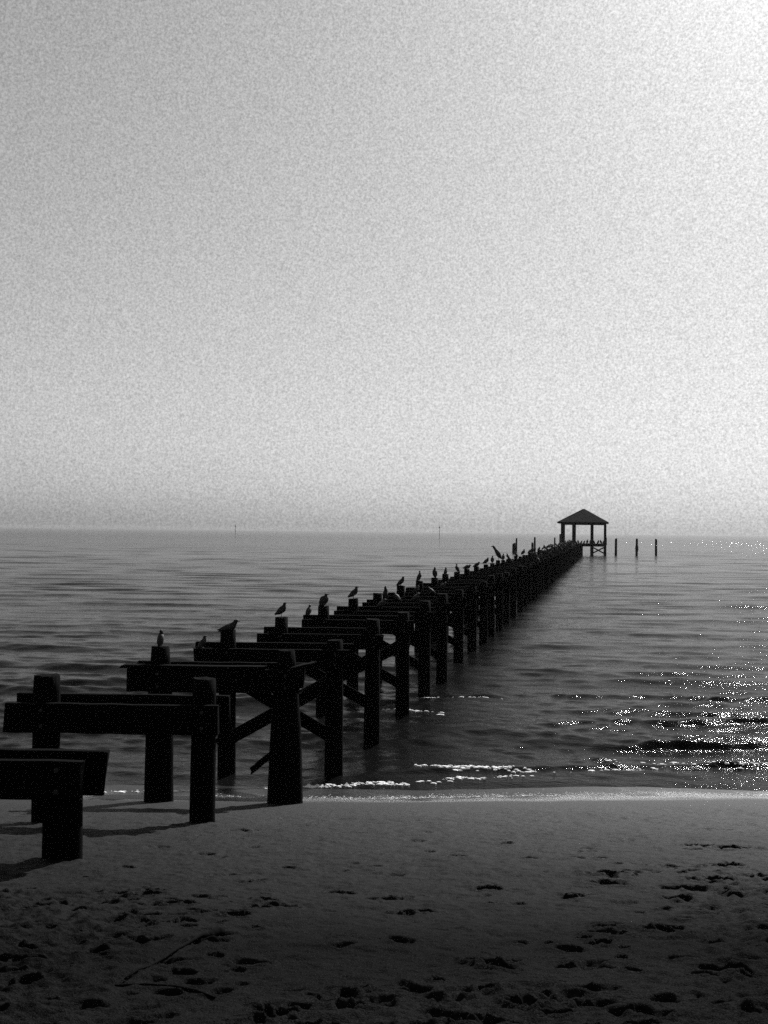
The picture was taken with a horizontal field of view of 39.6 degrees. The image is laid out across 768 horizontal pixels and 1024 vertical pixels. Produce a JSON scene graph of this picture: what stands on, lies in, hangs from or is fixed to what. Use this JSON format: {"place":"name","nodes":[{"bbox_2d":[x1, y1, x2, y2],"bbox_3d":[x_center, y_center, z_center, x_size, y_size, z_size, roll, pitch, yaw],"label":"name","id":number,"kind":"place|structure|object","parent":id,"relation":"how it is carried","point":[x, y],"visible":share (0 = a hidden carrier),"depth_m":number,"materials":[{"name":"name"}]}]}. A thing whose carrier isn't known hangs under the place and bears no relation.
{"place":"outdoors","nodes":[
{"label":"outdoors","id":0,"kind":"place"},
{"bbox_2d":[0,785,767,1023],"bbox_3d":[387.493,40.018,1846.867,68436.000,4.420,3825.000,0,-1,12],"label":"beach ground","id":1,"kind":"structure","parent":0,"point":[646,907],"depth_m":6.09,"materials":[{"name":"grey sand"}]},
{"bbox_2d":[0,748,109,859],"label":"pier bent","id":2,"kind":"object","parent":1,"relation":"on","point":[60,783],"visible":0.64,"depth_m":8.60,"materials":[{"name":"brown wood"}]},
{"bbox_2d":[3,673,230,822],"bbox_3d":[-2.953,2.940,11.774,2.430,2.267,0.482,1,-1,1],"label":"pier bent","id":3,"kind":"object","parent":1,"relation":"on","point":[45,712],"visible":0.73,"depth_m":11.60,"materials":[{"name":"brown wood"}]},
{"bbox_2d":[115,983,215,998],"bbox_3d":[-0.855,1.886,4.214,0.488,0.060,0.060,0,-1,26],"label":"beach stick","id":4,"kind":"object","parent":1,"relation":"on","point":[177,986],"visible":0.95,"depth_m":4.23,"materials":[{"name":"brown wood"}]},
{"bbox_2d":[124,926,224,979],"bbox_3d":[-0.957,2.010,4.847,0.078,0.207,1.030,0,-1,15],"label":"stick","id":5,"kind":"object","parent":1,"relation":"on","point":[217,931],"visible":0.92,"depth_m":5.06,"materials":[{"name":"wood"}]},
{"bbox_2d":[0,527,767,790],"bbox_3d":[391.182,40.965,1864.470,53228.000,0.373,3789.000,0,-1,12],"label":"sea water","id":6,"kind":"structure","parent":0,"point":[627,658],"depth_m":37.56,"materials":[{"name":"black liquid"}]},
{"bbox_2d":[119,646,315,803],"bbox_3d":[-2.301,3.249,14.762,2.717,2.769,0.542,1,-1,1],"label":"pier bent","id":7,"kind":"object","parent":6,"relation":"in","point":[282,679],"visible":0.77,"depth_m":14.59,"materials":[{"name":"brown wood"}]},
{"bbox_2d":[157,630,163,646],"bbox_3d":[-3.104,1.757,14.810,0.100,0.243,0.162,1,-1,2],"label":"gull","id":8,"kind":"object","parent":7,"relation":"on","point":[160,639],"visible":1,"depth_m":14.78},
{"bbox_2d":[193,629,353,775],"bbox_3d":[-1.843,3.955,17.396,2.653,4.059,0.482,1,-1,1],"label":"pier bent","id":9,"kind":"object","parent":6,"relation":"in","point":[333,658],"visible":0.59,"depth_m":17.26,"materials":[{"name":"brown wood"}]},
{"bbox_2d":[196,635,206,648],"bbox_3d":[-2.953,2.113,17.281,0.185,0.229,0.095,1,-1,-23],"label":"gull","id":10,"kind":"object","parent":9,"relation":"on","point":[202,643],"visible":1,"depth_m":17.26,"materials":[{"name":"black"}]},
{"bbox_2d":[217,619,239,631],"bbox_3d":[-2.545,1.863,17.465,0.380,0.220,0.137,1,-1,2],"label":"gull","id":11,"kind":"object","parent":9,"relation":"on","point":[231,626],"visible":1,"depth_m":17.42,"materials":[{"name":"black"}]},
{"bbox_2d":[257,616,383,744],"bbox_3d":[-1.228,4.020,20.233,2.425,4.042,0.482,1,-1,1],"label":"pier bent","id":12,"kind":"object","parent":6,"relation":"in","point":[368,639],"visible":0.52,"depth_m":20.10,"materials":[{"name":"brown wood"}]},
{"bbox_2d":[274,602,285,615],"bbox_3d":[-1.965,1.858,20.302,0.252,0.283,0.130,1,-1,-8],"label":"gull","id":13,"kind":"object","parent":12,"relation":"on","point":[281,609],"visible":1,"depth_m":20.27,"materials":[{"name":"black"}]},
{"bbox_2d":[302,606,413,715],"bbox_3d":[-0.584,4.079,23.266,2.502,4.045,0.482,1,-1,1],"label":"pier bent","id":14,"kind":"object","parent":6,"relation":"in","point":[401,625],"visible":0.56,"depth_m":23.13,"materials":[{"name":"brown wood"}]},
{"bbox_2d":[305,604,311,615],"bbox_3d":[-1.664,2.163,23.517,0.124,0.252,0.248,0,-1,22],"label":"gull","id":15,"kind":"object","parent":14,"relation":"on","point":[308,610],"visible":1,"depth_m":23.48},
{"bbox_2d":[319,593,328,605],"bbox_3d":[-1.323,1.939,23.336,0.201,0.318,0.204,0,-1,34],"label":"gull","id":16,"kind":"object","parent":14,"relation":"on","point":[323,600],"visible":1,"depth_m":23.27,"materials":[{"name":"black"}]},
{"bbox_2d":[334,598,436,697],"bbox_3d":[0.008,4.134,26.006,2.534,4.044,0.482,1,-1,1],"label":"pier bent","id":17,"kind":"object","parent":6,"relation":"in","point":[424,614],"visible":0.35,"depth_m":25.88,"materials":[{"name":"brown wood"}]},
{"bbox_2d":[347,586,357,597],"bbox_3d":[-0.753,1.962,26.075,0.292,0.304,0.137,1,-1,-10],"label":"gull","id":18,"kind":"object","parent":17,"relation":"on","point":[353,592],"visible":1,"depth_m":26.03,"materials":[{"name":"black"}]},
{"bbox_2d":[376,599,385,606],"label":"gull","id":19,"kind":"object","parent":17,"relation":"on","point":[381,603],"visible":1,"depth_m":26.19,"materials":[{"name":"black"}]},
{"bbox_2d":[362,593,451,682],"bbox_3d":[0.586,4.195,28.745,2.427,4.031,0.482,1,-1,1],"label":"pier bent","id":20,"kind":"object","parent":6,"relation":"in","point":[441,604],"visible":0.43,"depth_m":28.61,"materials":[{"name":"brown wood"}]},
{"bbox_2d":[382,586,387,599],"bbox_3d":[0.033,2.198,29.042,0.136,0.395,0.180,0,-1,42],"label":"gull","id":21,"kind":"object","parent":20,"relation":"on","point":[385,593],"visible":0.93,"depth_m":29.00,"materials":[{"name":"black"}]},
{"bbox_2d":[393,592,401,600],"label":"gull","id":22,"kind":"object","parent":20,"relation":"on","point":[397,597],"visible":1,"depth_m":28.93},
{"bbox_2d":[410,593,419,600],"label":"gull","id":23,"kind":"object","parent":20,"relation":"on","point":[415,597],"visible":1,"depth_m":28.93,"materials":[{"name":"black"}]},
{"bbox_2d":[385,585,466,663],"bbox_3d":[1.237,4.239,31.975,2.471,4.071,0.482,1,-1,1],"label":"pier bent","id":24,"kind":"object","parent":6,"relation":"in","point":[457,599],"visible":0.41,"depth_m":31.84,"materials":[{"name":"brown wood"}]},
{"bbox_2d":[396,576,403,584],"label":"gull","id":25,"kind":"object","parent":24,"relation":"on","point":[400,581],"visible":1,"depth_m":32.00,"materials":[{"name":"black"}]},
{"bbox_2d":[412,586,418,593],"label":"gull","id":26,"kind":"object","parent":24,"relation":"on","point":[416,589],"visible":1,"depth_m":32.16,"materials":[{"name":"black"}]},
{"bbox_2d":[104,696,767,799],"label":"foam","id":27,"kind":"object","parent":6,"relation":"on","point":[416,765],"visible":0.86,"depth_m":16.81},
{"bbox_2d":[405,581,478,651],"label":"pier bent","id":28,"kind":"object","parent":6,"relation":"in","point":[470,610],"visible":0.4,"depth_m":34.99,"materials":[{"name":"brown wood"}]},
{"bbox_2d":[416,571,421,580],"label":"gull","id":29,"kind":"object","parent":28,"relation":"on","point":[419,575],"visible":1,"depth_m":35.13,"materials":[{"name":"black"}]},
{"bbox_2d":[423,577,493,643],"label":"pier bent","id":30,"kind":"object","parent":6,"relation":"in","point":[484,589],"visible":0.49,"depth_m":38.12,"materials":[{"name":"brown wood"}]},
{"bbox_2d":[432,567,436,577],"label":"gull","id":31,"kind":"object","parent":30,"relation":"on","point":[434,572],"visible":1,"depth_m":38.22,"materials":[{"name":"black"}]},
{"bbox_2d":[438,574,496,635],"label":"pier bent","id":32,"kind":"object","parent":6,"relation":"in","point":[490,613],"visible":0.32,"depth_m":40.67,"materials":[{"name":"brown wood"}]},
{"bbox_2d":[449,572,506,629],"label":"pier bent","id":33,"kind":"object","parent":6,"relation":"in","point":[500,580],"visible":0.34,"depth_m":43.79,"materials":[{"name":"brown wood"}]},
{"bbox_2d":[460,569,512,622],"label":"pier bent","id":34,"kind":"object","parent":6,"relation":"in","point":[506,599],"visible":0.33,"depth_m":46.82,"materials":[{"name":"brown wood"}]},
{"bbox_2d":[470,566,518,616],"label":"pier bent","id":35,"kind":"object","parent":6,"relation":"in","point":[513,584],"visible":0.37,"depth_m":50.25,"materials":[{"name":"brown wood"}]},
{"bbox_2d":[479,564,526,611],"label":"pier bent","id":36,"kind":"object","parent":6,"relation":"in","point":[521,571],"visible":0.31,"depth_m":54.25,"materials":[{"name":"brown wood"}]},
{"bbox_2d":[488,563,528,605],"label":"pier bent","id":37,"kind":"object","parent":6,"relation":"in","point":[492,565],"visible":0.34,"depth_m":57.24,"materials":[{"name":"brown wood"}]},
{"bbox_2d":[495,560,533,602],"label":"pier bent","id":38,"kind":"object","parent":6,"relation":"in","point":[529,575],"visible":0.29,"depth_m":60.23,"materials":[{"name":"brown wood"}]},
{"bbox_2d":[491,546,502,559],"bbox_3d":[6.391,2.334,60.459,0.701,0.872,0.300,0,-1,22],"label":"cormorant","id":39,"kind":"object","parent":38,"relation":"on","point":[497,553],"visible":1,"depth_m":60.36,"materials":[{"name":"black"}]},
{"bbox_2d":[512,538,516,552],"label":"mooring pile","id":40,"kind":"object","parent":6,"relation":"in","point":[514,547],"visible":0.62,"depth_m":203.66,"materials":[{"name":"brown wood"}]},
{"bbox_2d":[495,560,536,599],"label":"pier bent","id":41,"kind":"object","parent":6,"relation":"in","point":[533,573],"visible":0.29,"depth_m":63.22,"materials":[{"name":"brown wood"}]},
{"bbox_2d":[505,559,539,596],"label":"pier bent","id":42,"kind":"object","parent":6,"relation":"in","point":[536,579],"visible":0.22,"depth_m":66.19,"materials":[{"name":"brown wood"}]},
{"bbox_2d":[505,559,541,593],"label":"pier bent","id":43,"kind":"object","parent":6,"relation":"in","point":[539,579],"visible":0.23,"depth_m":69.16,"materials":[{"name":"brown wood"}]},
{"bbox_2d":[514,556,545,591],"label":"pier bent","id":44,"kind":"object","parent":6,"relation":"in","point":[542,571],"visible":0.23,"depth_m":72.14,"materials":[{"name":"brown wood"}]},
{"bbox_2d":[518,556,548,588],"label":"pier bent","id":45,"kind":"object","parent":6,"relation":"in","point":[545,573],"visible":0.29,"depth_m":75.09,"materials":[{"name":"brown wood"}]},
{"bbox_2d":[531,537,535,552],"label":"mooring pile","id":46,"kind":"object","parent":6,"relation":"in","point":[533,545],"visible":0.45,"depth_m":211.18,"materials":[{"name":"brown wood"}]},
{"bbox_2d":[518,555,550,586],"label":"pier bent","id":47,"kind":"object","parent":6,"relation":"in","point":[525,557],"visible":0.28,"depth_m":78.17,"materials":[{"name":"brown wood"}]},
{"bbox_2d":[526,555,551,584],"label":"pier bent","id":48,"kind":"object","parent":6,"relation":"in","point":[549,570],"visible":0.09,"depth_m":81.05,"materials":[{"name":"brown wood"}]},
{"bbox_2d":[528,553,554,582],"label":"pier bent","id":49,"kind":"object","parent":6,"relation":"in","point":[551,556],"visible":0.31,"depth_m":84.00,"materials":[{"name":"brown wood"}]},
{"bbox_2d":[530,552,555,581],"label":"pier bent","id":50,"kind":"object","parent":6,"relation":"in","point":[553,562],"visible":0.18,"depth_m":87.12,"materials":[{"name":"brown wood"}]},
{"bbox_2d":[533,553,556,579],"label":"pier bent","id":51,"kind":"object","parent":6,"relation":"in","point":[554,567],"visible":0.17,"depth_m":90.00,"materials":[{"name":"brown wood"}]},
{"bbox_2d":[537,554,557,577],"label":"pier bent","id":52,"kind":"object","parent":6,"relation":"in","point":[556,564],"visible":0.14,"depth_m":93.02,"materials":[{"name":"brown wood"}]},
{"bbox_2d":[537,550,560,576],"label":"pier bent","id":53,"kind":"object","parent":6,"relation":"in","point":[557,553],"visible":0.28,"depth_m":96.12,"materials":[{"name":"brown wood"}]},
{"bbox_2d":[540,550,561,575],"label":"pier bent","id":54,"kind":"object","parent":6,"relation":"in","point":[560,558],"visible":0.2,"depth_m":99.11,"materials":[{"name":"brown wood"}]},
{"bbox_2d":[546,548,566,571],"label":"pier bent","id":55,"kind":"object","parent":6,"relation":"in","point":[565,552],"visible":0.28,"depth_m":108.09,"materials":[{"name":"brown wood"}]},
{"bbox_2d":[549,549,568,569],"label":"pier bent","id":56,"kind":"object","parent":6,"relation":"in","point":[567,551],"visible":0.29,"depth_m":113.97,"materials":[{"name":"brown wood"}]},
{"bbox_2d":[551,547,569,567],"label":"pier bent","id":57,"kind":"object","parent":6,"relation":"in","point":[568,554],"visible":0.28,"depth_m":119.98,"materials":[{"name":"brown wood"}]},
{"bbox_2d":[554,547,571,567],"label":"pier bent","id":58,"kind":"object","parent":6,"relation":"in","point":[569,557],"visible":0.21,"depth_m":122.92,"materials":[{"name":"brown wood"}]},
{"bbox_2d":[557,509,608,554],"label":"pavilion","id":59,"kind":"structure","parent":6,"relation":"in","point":[583,517],"depth_m":193.68,"materials":[{"name":"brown wood"}]},
{"bbox_2d":[615,538,616,554],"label":"mooring pile","id":60,"kind":"object","parent":6,"relation":"in","point":[616,546],"visible":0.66,"depth_m":194.18,"materials":[{"name":"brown wood"}]},
{"bbox_2d":[635,539,637,554],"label":"mooring pile","id":61,"kind":"object","parent":6,"relation":"in","point":[636,549],"visible":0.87,"depth_m":193.90,"materials":[{"name":"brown wood"}]},
{"bbox_2d":[655,539,656,554],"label":"mooring pile","id":62,"kind":"object","parent":6,"relation":"in","point":[655,546],"visible":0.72,"depth_m":198.27,"materials":[{"name":"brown wood"}]},
{"bbox_2d":[0,0,767,535],"label":"sky","id":63,"kind":"structure","parent":0,"point":[456,266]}
]}

